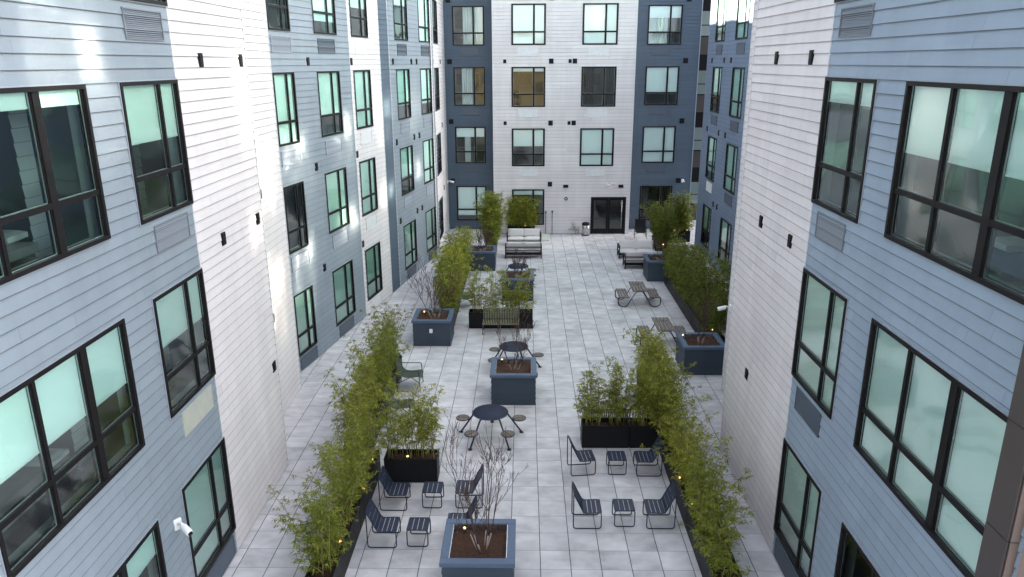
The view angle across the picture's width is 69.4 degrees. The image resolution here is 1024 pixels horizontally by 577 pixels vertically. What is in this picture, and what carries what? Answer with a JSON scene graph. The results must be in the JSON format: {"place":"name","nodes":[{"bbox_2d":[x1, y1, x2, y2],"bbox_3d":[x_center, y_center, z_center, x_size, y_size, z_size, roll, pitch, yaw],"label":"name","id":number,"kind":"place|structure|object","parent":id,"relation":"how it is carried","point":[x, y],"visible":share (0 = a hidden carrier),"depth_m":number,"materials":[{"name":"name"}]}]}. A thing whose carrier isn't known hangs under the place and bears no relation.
{"place":"outdoors","nodes":[
{"label":"outdoors","id":0,"kind":"place"},
{"bbox_2d":[222,220,784,576],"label":"courtyard paving","id":1,"kind":"structure","parent":0,"point":[581,317],"depth_m":19.52,"materials":[{"name":"concrete"}]},
{"bbox_2d":[0,0,288,576],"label":"apartment wing","id":2,"kind":"structure","parent":1,"relation":"on","point":[109,298],"depth_m":11.36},
{"bbox_2d":[3,230,38,268],"bbox_3d":[-7.102,-0.208,9.050,1.500,0.680,1.900,0,17,1],"label":"bed","id":3,"kind":"object","parent":2,"relation":"in","point":[18,252],"visible":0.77,"depth_m":9.63,"materials":[{"name":"white fabric"}]},
{"bbox_2d":[0,448,82,555],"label":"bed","id":4,"kind":"object","parent":2,"relation":"in","point":[15,488],"visible":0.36,"depth_m":10.12,"materials":[{"name":"white fabric"}]},
{"bbox_2d":[0,83,110,286],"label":"window","id":5,"kind":"structure","parent":2,"relation":"in","point":[58,115],"depth_m":10.08,"materials":[{"name":"glass"}]},
{"bbox_2d":[0,316,145,576],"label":"window","id":6,"kind":"structure","parent":2,"relation":"in","point":[94,380],"depth_m":9.72,"materials":[{"name":"teal glass"}]},
{"bbox_2d":[110,518,167,576],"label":"window","id":7,"kind":"structure","parent":2,"relation":"in","point":[146,558],"depth_m":11.68,"materials":[{"name":"teal glass"}]},
{"bbox_2d":[117,78,193,226],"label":"window","id":8,"kind":"structure","parent":2,"relation":"in","point":[151,111],"depth_m":12.26,"materials":[{"name":"glass"}]},
{"bbox_2d":[151,267,215,419],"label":"window","id":9,"kind":"structure","parent":2,"relation":"in","point":[180,311],"depth_m":13.19,"materials":[{"name":"green glass"}]},
{"bbox_2d":[180,436,235,576],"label":"window","id":10,"kind":"structure","parent":2,"relation":"in","point":[207,500],"depth_m":13.93,"materials":[{"name":"teal glass"}]},
{"bbox_2d":[8,0,449,470],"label":"apartment wing","id":11,"kind":"structure","parent":1,"relation":"on","point":[348,101],"depth_m":25.93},
{"bbox_2d":[265,0,290,31],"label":"window","id":12,"kind":"structure","parent":11,"relation":"in","point":[277,11],"depth_m":21.91,"materials":[{"name":"black glass"}]},
{"bbox_2d":[272,71,299,147],"bbox_3d":[-6.792,-5.375,22.142,0.135,2.148,1.368,3,17,10],"label":"window","id":13,"kind":"structure","parent":11,"relation":"in","point":[284,88],"depth_m":22.20,"materials":[{"name":"glass"}]},
{"bbox_2d":[283,180,308,255],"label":"window","id":14,"kind":"structure","parent":11,"relation":"in","point":[294,194],"depth_m":23.67,"materials":[{"name":"black glass"}]},
{"bbox_2d":[293,284,317,357],"bbox_3d":[-6.765,1.042,24.105,0.135,2.088,1.368,3,17,10],"label":"window","id":15,"kind":"structure","parent":11,"relation":"in","point":[304,308],"depth_m":24.17,"materials":[{"name":"green glass"}]},
{"bbox_2d":[310,0,336,35],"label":"window","id":16,"kind":"structure","parent":11,"relation":"in","point":[323,15],"depth_m":24.58,"materials":[{"name":"glass"}]},
{"bbox_2d":[316,70,343,137],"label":"window","id":17,"kind":"structure","parent":11,"relation":"in","point":[328,81],"depth_m":25.28,"materials":[{"name":"glass"}]},
{"bbox_2d":[324,166,349,234],"bbox_3d":[-6.184,-3.128,26.053,0.135,2.118,1.808,3,17,10],"label":"window","id":18,"kind":"structure","parent":11,"relation":"in","point":[336,189],"depth_m":26.11,"materials":[{"name":"glass"}]},
{"bbox_2d":[332,259,355,327],"bbox_3d":[-6.170,0.137,27.052,0.135,2.088,1.808,3,17,10],"label":"window","id":19,"kind":"structure","parent":11,"relation":"in","point":[342,276],"depth_m":27.12,"materials":[{"name":"green glass"}]},
{"bbox_2d":[348,0,367,37],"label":"window","id":20,"kind":"structure","parent":11,"relation":"in","point":[357,8],"depth_m":27.60,"materials":[{"name":"grey glass"}]},
{"bbox_2d":[353,69,372,129],"bbox_3d":[-5.636,-7.133,27.873,0.135,2.148,1.658,3,17,10],"label":"window","id":21,"kind":"structure","parent":11,"relation":"in","point":[362,78],"depth_m":27.95,"materials":[{"name":"glass"}]},
{"bbox_2d":[359,156,377,216],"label":"window","id":22,"kind":"structure","parent":11,"relation":"in","point":[367,167],"depth_m":28.91,"materials":[{"name":"glass"}]},
{"bbox_2d":[364,241,382,300],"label":"window","id":23,"kind":"structure","parent":11,"relation":"in","point":[373,265],"depth_m":29.92,"materials":[{"name":"teal glass"}]},
{"bbox_2d":[392,0,407,41],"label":"window","id":24,"kind":"structure","parent":11,"relation":"in","point":[400,23],"depth_m":32.01,"materials":[{"name":"glass"}]},
{"bbox_2d":[395,68,411,120],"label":"window","id":25,"kind":"structure","parent":11,"relation":"in","point":[402,74],"depth_m":32.43,"materials":[{"name":"glass"}]},
{"bbox_2d":[399,144,414,196],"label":"window","id":26,"kind":"structure","parent":11,"relation":"in","point":[406,153],"depth_m":33.41,"materials":[{"name":"glass"}]},
{"bbox_2d":[403,218,417,270],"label":"window","id":27,"kind":"structure","parent":11,"relation":"in","point":[409,229],"depth_m":34.27,"materials":[{"name":"teal glass"}]},
{"bbox_2d":[420,68,432,115],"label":"window","id":28,"kind":"structure","parent":11,"relation":"in","point":[425,73],"depth_m":35.52,"materials":[{"name":"glass"}]},
{"bbox_2d":[305,505,360,576],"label":"trough planter","id":29,"kind":"object","parent":1,"relation":"on","point":[341,567],"visible":0.35,"depth_m":14.59,"materials":[{"name":"black metal"}]},
{"bbox_2d":[266,442,385,576],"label":"bamboo clump","id":30,"kind":"object","parent":29,"relation":"in","point":[326,540],"visible":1,"depth_m":13.84,"materials":[{"name":"plant"}]},
{"bbox_2d":[338,450,380,527],"bbox_3d":[-3.476,4.549,16.914,0.512,0.616,2.342,0,17,1],"label":"trough planter","id":31,"kind":"object","parent":1,"relation":"on","point":[363,501],"visible":0.23,"depth_m":16.76,"materials":[{"name":"black metal"}]},
{"bbox_2d":[292,385,393,503],"bbox_3d":[-3.726,3.422,16.811,1.867,1.858,3.185,2,17,8],"label":"bamboo clump","id":32,"kind":"object","parent":31,"relation":"in","point":[353,453],"visible":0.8,"depth_m":16.47,"materials":[{"name":"plant"}]},
{"bbox_2d":[343,396,385,449],"bbox_3d":[-3.852,3.747,19.540,0.512,0.616,2.962,0,17,1],"label":"trough planter","id":33,"kind":"object","parent":1,"relation":"on","point":[378,427],"visible":0.12,"depth_m":19.92,"materials":[{"name":"black metal"}]},
{"bbox_2d":[323,335,399,444],"bbox_3d":[-3.832,2.611,19.163,1.626,2.030,3.616,0,17,1],"label":"bamboo clump","id":34,"kind":"object","parent":33,"relation":"on","point":[366,372],"visible":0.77,"depth_m":19.03,"materials":[{"name":"plant"}]},
{"bbox_2d":[365,498,400,547],"bbox_3d":[-2.681,4.886,15.420,0.624,0.854,0.534,0,17,1],"label":"sled chair","id":35,"kind":"object","parent":1,"relation":"on","point":[377,517],"visible":1,"depth_m":15.37,"materials":[{"name":"blue metal"}]},
{"bbox_2d":[382,355,401,411],"bbox_3d":[-3.805,2.874,22.394,0.512,0.616,2.992,0,17,1],"label":"trough planter","id":36,"kind":"object","parent":1,"relation":"on","point":[394,375],"visible":0.12,"depth_m":22.55,"materials":[{"name":"black metal"}]},
{"bbox_2d":[338,302,416,393],"bbox_3d":[-3.873,1.682,21.901,1.884,2.206,3.659,2,17,6],"label":"bamboo clump","id":37,"kind":"object","parent":36,"relation":"in","point":[386,344],"visible":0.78,"depth_m":21.74,"materials":[{"name":"plant"}]},
{"bbox_2d":[378,465,410,510],"bbox_3d":[-2.650,4.497,16.691,0.624,0.854,0.534,0,17,1],"label":"sled chair","id":38,"kind":"object","parent":1,"relation":"on","point":[382,477],"visible":1,"depth_m":16.64,"materials":[{"name":"blue metal"}]},
{"bbox_2d":[383,449,439,482],"bbox_3d":[-2.401,4.268,17.819,1.272,0.616,0.512,0,17,1],"label":"trough planter","id":39,"kind":"object","parent":1,"relation":"on","point":[399,468],"visible":0.84,"depth_m":17.60,"materials":[{"name":"black metal"}]},
{"bbox_2d":[364,378,449,458],"bbox_3d":[-2.469,3.117,17.467,2.098,2.042,1.167,0,17,1],"label":"bamboo clump","id":40,"kind":"object","parent":39,"relation":"on","point":[421,433],"visible":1,"depth_m":17.41,"materials":[{"name":"plant"}]},
{"bbox_2d":[411,308,453,345],"bbox_3d":[-2.818,1.384,26.652,1.390,0.958,1.395,0,17,1],"label":"planter box","id":41,"kind":"object","parent":1,"relation":"on","point":[429,331],"visible":0.94,"depth_m":26.09,"materials":[{"name":"metal"}]},
{"bbox_2d":[453,298,458,325],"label":"trough planter","id":42,"kind":"object","parent":1,"relation":"on","point":[455,314],"visible":0.04,"depth_m":28.98,"materials":[{"name":"black metal"}]},
{"bbox_2d":[430,253,473,313],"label":"bamboo clump","id":43,"kind":"object","parent":42,"relation":"in","point":[440,266],"visible":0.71,"depth_m":27.89,"materials":[{"name":"plant"}]},
{"bbox_2d":[439,519,515,576],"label":"planter box","id":44,"kind":"object","parent":1,"relation":"on","point":[461,556],"visible":0.94,"depth_m":13.88,"materials":[{"name":"metal"}]},
{"bbox_2d":[425,411,528,552],"bbox_3d":[-0.489,3.622,13.540,1.713,2.829,1.955,-8,19,-23],"label":"birch tree","id":45,"kind":"object","parent":44,"relation":"on","point":[466,493],"visible":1,"depth_m":13.64,"materials":[{"name":"brown plant"}]},
{"bbox_2d":[468,245,496,270],"bbox_3d":[-1.437,-1.487,36.019,1.340,0.958,1.340,0,17,1],"label":"planter box","id":46,"kind":"object","parent":1,"relation":"on","point":[489,255],"visible":0.88,"depth_m":35.44,"materials":[{"name":"metal"}]},
{"bbox_2d":[469,309,500,327],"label":"trough planter","id":47,"kind":"object","parent":1,"relation":"on","point":[476,319],"visible":0.74,"depth_m":27.81,"materials":[{"name":"black metal"}]},
{"bbox_2d":[462,264,509,312],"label":"bamboo clump","id":48,"kind":"object","parent":47,"relation":"on","point":[478,301],"visible":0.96,"depth_m":27.66,"materials":[{"name":"plant"}]},
{"bbox_2d":[456,404,525,450],"bbox_3d":[-0.496,3.615,19.735,1.825,0.743,1.900,-5,18,-16],"label":"round picnic table","id":49,"kind":"object","parent":1,"relation":"on","point":[491,413],"visible":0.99,"depth_m":19.56,"materials":[{"name":"blue metal"}]},
{"bbox_2d":[490,357,537,404],"bbox_3d":[0.069,2.755,22.131,1.395,0.958,1.390,0,17,1],"label":"planter box","id":50,"kind":"object","parent":1,"relation":"on","point":[509,386],"visible":0.96,"depth_m":21.56,"materials":[{"name":"metal"}]},
{"bbox_2d":[501,309,532,328],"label":"trough planter","id":51,"kind":"object","parent":1,"relation":"on","point":[529,319],"visible":0.66,"depth_m":27.79,"materials":[{"name":"black metal"}]},
{"bbox_2d":[496,267,538,312],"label":"bamboo clump","id":52,"kind":"object","parent":51,"relation":"on","point":[518,300],"visible":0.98,"depth_m":27.63,"materials":[{"name":"plant"}]},
{"bbox_2d":[507,225,534,228],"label":"trough planter","id":53,"kind":"object","parent":1,"relation":"on","point":[521,227],"visible":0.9,"depth_m":42.28,"materials":[{"name":"black metal"}]},
{"bbox_2d":[502,195,540,227],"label":"bamboo clump","id":54,"kind":"object","parent":53,"relation":"in","point":[524,216],"visible":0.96,"depth_m":42.13,"materials":[{"name":"plant"}]},
{"bbox_2d":[443,0,702,233],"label":"apartment wing","id":55,"kind":"structure","parent":1,"relation":"on","point":[585,101],"depth_m":41.74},
{"bbox_2d":[451,5,484,45],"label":"window","id":56,"kind":"structure","parent":55,"relation":"in","point":[468,26],"depth_m":41.33,"materials":[{"name":"grey glass"}]},
{"bbox_2d":[453,67,485,105],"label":"window","id":57,"kind":"structure","parent":55,"relation":"in","point":[468,82],"depth_m":42.41,"materials":[{"name":"grey glass"}]},
{"bbox_2d":[455,127,485,162],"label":"window","id":58,"kind":"structure","parent":55,"relation":"in","point":[470,142],"depth_m":43.32,"materials":[{"name":"glass"}]},
{"bbox_2d":[456,186,486,219],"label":"window","id":59,"kind":"structure","parent":55,"relation":"in","point":[465,195],"depth_m":44.08,"materials":[{"name":"glass"}]},
{"bbox_2d":[512,128,544,165],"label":"window","id":60,"kind":"structure","parent":55,"relation":"in","point":[527,143],"depth_m":41.84,"materials":[{"name":"glass"}]},
{"bbox_2d":[511,67,545,106],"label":"window","id":61,"kind":"structure","parent":55,"relation":"in","point":[527,83],"depth_m":41.22,"materials":[{"name":"brown glass"}]},
{"bbox_2d":[511,3,545,44],"bbox_3d":[0.892,-14.242,39.892,1.878,2.118,0.135,0,17,1],"label":"window","id":62,"kind":"structure","parent":55,"relation":"in","point":[528,19],"depth_m":39.89,"materials":[{"name":"white glass"}]},
{"bbox_2d":[579,128,614,165],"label":"window","id":63,"kind":"structure","parent":55,"relation":"in","point":[596,144],"depth_m":41.76,"materials":[{"name":"glass"}]},
{"bbox_2d":[581,66,616,106],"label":"window","id":64,"kind":"structure","parent":55,"relation":"in","point":[598,87],"depth_m":40.93,"materials":[{"name":"glass"}]},
{"bbox_2d":[582,3,618,44],"bbox_3d":[4.756,-14.239,39.829,1.928,2.118,0.135,0,17,1],"label":"window","id":65,"kind":"structure","parent":55,"relation":"in","point":[600,20],"depth_m":39.84,"materials":[{"name":"white glass"}]},
{"bbox_2d":[590,197,625,233],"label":"entrance door","id":66,"kind":"structure","parent":55,"relation":"in","point":[608,214],"depth_m":45.04,"materials":[{"name":"black glass"}]},
{"bbox_2d":[638,185,672,219],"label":"window","id":67,"kind":"structure","parent":55,"relation":"in","point":[651,193],"depth_m":43.95,"materials":[{"name":"glass"}]},
{"bbox_2d":[641,126,675,162],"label":"window","id":68,"kind":"structure","parent":55,"relation":"in","point":[658,142],"depth_m":42.94,"materials":[{"name":"glass"}]},
{"bbox_2d":[644,66,679,104],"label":"window","id":69,"kind":"structure","parent":55,"relation":"in","point":[661,87],"depth_m":41.97,"materials":[{"name":"glass"}]},
{"bbox_2d":[646,4,683,44],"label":"window","id":70,"kind":"structure","parent":55,"relation":"in","point":[665,21],"depth_m":41.09,"materials":[{"name":"grey glass"}]},
{"bbox_2d":[571,481,601,528],"bbox_3d":[1.615,4.685,16.018,0.624,0.854,0.534,0,17,1],"label":"sled chair","id":71,"kind":"object","parent":1,"relation":"on","point":[581,501],"visible":1,"depth_m":15.98,"materials":[{"name":"blue metal"}]},
{"bbox_2d":[580,417,629,447],"bbox_3d":[2.426,3.774,19.365,1.232,0.616,0.512,0,17,1],"label":"trough planter","id":72,"kind":"object","parent":1,"relation":"on","point":[603,434],"visible":0.98,"depth_m":19.15,"materials":[{"name":"black metal"}]},
{"bbox_2d":[573,356,636,425],"bbox_3d":[2.357,2.659,19.020,1.638,1.972,1.203,4,18,15],"label":"bamboo clump","id":73,"kind":"object","parent":72,"relation":"on","point":[617,401],"visible":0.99,"depth_m":18.97,"materials":[{"name":"plant"}]},
{"bbox_2d":[628,418,657,447],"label":"trough planter","id":74,"kind":"object","parent":1,"relation":"on","point":[646,435],"visible":0.81,"depth_m":19.12,"materials":[{"name":"black metal"}]},
{"bbox_2d":[623,357,671,425],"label":"bamboo clump","id":75,"kind":"object","parent":74,"relation":"on","point":[639,396],"visible":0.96,"depth_m":19.00,"materials":[{"name":"plant"}]},
{"bbox_2d":[643,254,671,281],"bbox_3d":[6.804,-0.971,34.219,1.320,0.958,1.380,0,17,1],"label":"planter box","id":76,"kind":"object","parent":1,"relation":"on","point":[653,267],"visible":0.6,"depth_m":33.67,"materials":[{"name":"metal"}]},
{"bbox_2d":[642,482,676,528],"bbox_3d":[3.189,4.684,16.001,0.624,0.854,0.534,0,17,1],"label":"sled chair","id":77,"kind":"object","parent":1,"relation":"on","point":[669,496],"visible":1,"depth_m":15.95,"materials":[{"name":"blue metal"}]},
{"bbox_2d":[652,234,667,253],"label":"trough planter","id":78,"kind":"object","parent":1,"relation":"on","point":[664,246],"visible":0.24,"depth_m":37.99,"materials":[{"name":"black metal"}]},
{"bbox_2d":[638,200,678,244],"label":"bamboo clump","id":79,"kind":"object","parent":78,"relation":"in","point":[660,225],"visible":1,"depth_m":38.08,"materials":[{"name":"plant"}]},
{"bbox_2d":[650,409,681,469],"bbox_3d":[4.033,3.817,19.205,0.512,0.616,2.392,0,17,1],"label":"trough planter","id":80,"kind":"object","parent":1,"relation":"on","point":[665,452],"visible":0.06,"depth_m":18.46,"materials":[{"name":"black metal"}]},
{"bbox_2d":[633,347,712,446],"bbox_3d":[4.129,2.775,19.124,2.028,1.698,3.252,8,19,26],"label":"bamboo clump","id":81,"kind":"object","parent":80,"relation":"in","point":[670,404],"visible":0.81,"depth_m":18.71,"materials":[{"name":"plant"}]},
{"bbox_2d":[664,270,676,301],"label":"trough planter","id":82,"kind":"object","parent":1,"relation":"on","point":[670,288],"visible":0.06,"depth_m":31.95,"materials":[{"name":"black metal"}]},
{"bbox_2d":[658,227,697,286],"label":"bamboo clump","id":83,"kind":"object","parent":82,"relation":"in","point":[671,248],"visible":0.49,"depth_m":31.59,"materials":[{"name":"plant"}]},
{"bbox_2d":[668,229,690,241],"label":"trough planter","id":84,"kind":"object","parent":1,"relation":"on","point":[686,237],"visible":0.56,"depth_m":41.00,"materials":[{"name":"black metal"}]},
{"bbox_2d":[663,190,696,230],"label":"bamboo clump","id":85,"kind":"object","parent":84,"relation":"in","point":[683,217],"visible":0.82,"depth_m":40.64,"materials":[{"name":"plant"}]},
{"bbox_2d":[665,448,704,527],"bbox_3d":[3.995,4.519,16.910,0.512,0.616,2.392,0,17,1],"label":"trough planter","id":86,"kind":"object","parent":1,"relation":"on","point":[681,502],"visible":0.12,"depth_m":16.61,"materials":[{"name":"black metal"}]},
{"bbox_2d":[639,394,741,502],"bbox_3d":[3.999,3.638,16.668,2.070,1.468,3.252,0,17,1],"label":"bamboo clump","id":87,"kind":"object","parent":86,"relation":"in","point":[678,449],"visible":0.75,"depth_m":16.61,"materials":[{"name":"plant"}]},
{"bbox_2d":[676,290,696,325],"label":"trough planter","id":88,"kind":"object","parent":1,"relation":"on","point":[686,309],"visible":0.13,"depth_m":28.97,"materials":[{"name":"black metal"}]},
{"bbox_2d":[663,241,714,309],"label":"bamboo clump","id":89,"kind":"object","parent":88,"relation":"in","point":[682,274],"visible":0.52,"depth_m":28.82,"materials":[{"name":"plant"}]},
{"bbox_2d":[675,332,724,374],"bbox_3d":[6.136,2.113,24.145,1.360,0.958,1.370,0,17,1],"label":"planter box","id":90,"kind":"object","parent":1,"relation":"on","point":[708,355],"visible":0.95,"depth_m":23.60,"materials":[{"name":"metal"}]},
{"bbox_2d":[691,311,724,342],"bbox_3d":[7.005,1.584,26.463,0.512,0.616,2.912,0,17,1],"label":"trough planter","id":91,"kind":"object","parent":1,"relation":"on","point":[695,327],"visible":0.2,"depth_m":26.90,"materials":[{"name":"black metal"}]},
{"bbox_2d":[685,245,731,337],"bbox_3d":[7.149,0.065,26.104,1.813,2.750,3.736,0,17,1],"label":"bamboo clump","id":92,"kind":"object","parent":91,"relation":"in","point":[717,321],"visible":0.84,"depth_m":25.69,"materials":[{"name":"plant"}]},
{"bbox_2d":[686,506,741,576],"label":"trough planter","id":93,"kind":"object","parent":1,"relation":"on","point":[702,565],"visible":0.17,"depth_m":14.54,"materials":[{"name":"black metal"}]},
{"bbox_2d":[678,442,753,576],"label":"bamboo clump","id":94,"kind":"object","parent":93,"relation":"in","point":[708,513],"visible":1,"depth_m":14.15,"materials":[{"name":"plant"}]},
{"bbox_2d":[694,0,753,282],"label":"apartment wing","id":95,"kind":"structure","parent":1,"relation":"on","point":[730,31],"depth_m":34.53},
{"bbox_2d":[723,143,737,194],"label":"window","id":96,"kind":"structure","parent":95,"relation":"in","point":[731,156],"depth_m":33.41,"materials":[{"name":"glass"}]},
{"bbox_2d":[729,67,744,119],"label":"window","id":97,"kind":"structure","parent":95,"relation":"in","point":[737,83],"depth_m":32.32,"materials":[{"name":"glass"}]},
{"bbox_2d":[719,0,1023,576],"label":"apartment wing","id":98,"kind":"structure","parent":1,"relation":"on","point":[872,387],"depth_m":10.65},
{"bbox_2d":[773,437,822,576],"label":"window","id":99,"kind":"structure","parent":98,"relation":"in","point":[799,496],"depth_m":13.81,"materials":[{"name":"teal glass"}]},
{"bbox_2d":[791,267,848,420],"bbox_3d":[5.312,0.889,12.761,0.135,2.118,1.918,0,17,1],"label":"window","id":100,"kind":"structure","parent":98,"relation":"in","point":[823,309],"depth_m":12.77,"materials":[{"name":"green glass"}]},
{"bbox_2d":[811,76,878,224],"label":"window","id":101,"kind":"structure","parent":98,"relation":"in","point":[848,103],"depth_m":12.53,"materials":[{"name":"glass"}]},
{"bbox_2d":[834,520,882,576],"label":"window","id":102,"kind":"structure","parent":98,"relation":"in","point":[852,560],"depth_m":11.86,"materials":[{"name":"black glass"}]},
{"bbox_2d":[853,316,1008,576],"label":"window","id":103,"kind":"structure","parent":98,"relation":"in","point":[933,439],"depth_m":9.27,"materials":[{"name":"teal glass"}]},
{"bbox_2d":[884,79,1023,305],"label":"window","id":104,"kind":"structure","parent":98,"relation":"in","point":[957,185],"depth_m":9.13,"materials":[{"name":"glass"}]},
{"bbox_2d":[989,236,1023,289],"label":"bed","id":105,"kind":"object","parent":98,"relation":"in","point":[1007,263],"visible":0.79,"depth_m":8.85,"materials":[{"name":"white fabric"}]},
{"label":"ground","id":106,"kind":"structure","parent":0,"visible":0},
{"bbox_2d":[689,0,710,219],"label":"stair tower","id":107,"kind":"structure","parent":106,"relation":"on","point":[701,91],"depth_m":45.93,"materials":[{"name":"grey glass"}]},
{"bbox_2d":[690,0,710,204],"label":"window","id":108,"kind":"structure","parent":107,"relation":"in","point":[706,3],"depth_m":46.20,"materials":[{"name":"black glass"}]},
{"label":"trough planter","id":109,"kind":"object","parent":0,"visible":0},
{"bbox_2d":[621,325,679,395],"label":"bamboo clump","id":110,"kind":"object","parent":109,"relation":"in","point":[653,353],"visible":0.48,"depth_m":21.06,"materials":[{"name":"plant"}]},
{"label":"trough planter","id":111,"kind":"object","parent":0,"visible":0},
{"bbox_2d":[436,225,484,270],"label":"bamboo clump","id":112,"kind":"object","parent":111,"relation":"in","point":[462,239],"visible":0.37,"depth_m":32.87,"materials":[{"name":"plant"}]},
{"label":"trough planter","id":113,"kind":"object","parent":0,"visible":0},
{"bbox_2d":[473,190,510,244],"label":"bamboo clump","id":114,"kind":"object","parent":113,"relation":"in","point":[490,215],"visible":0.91,"depth_m":37.64,"materials":[{"name":"plant"}]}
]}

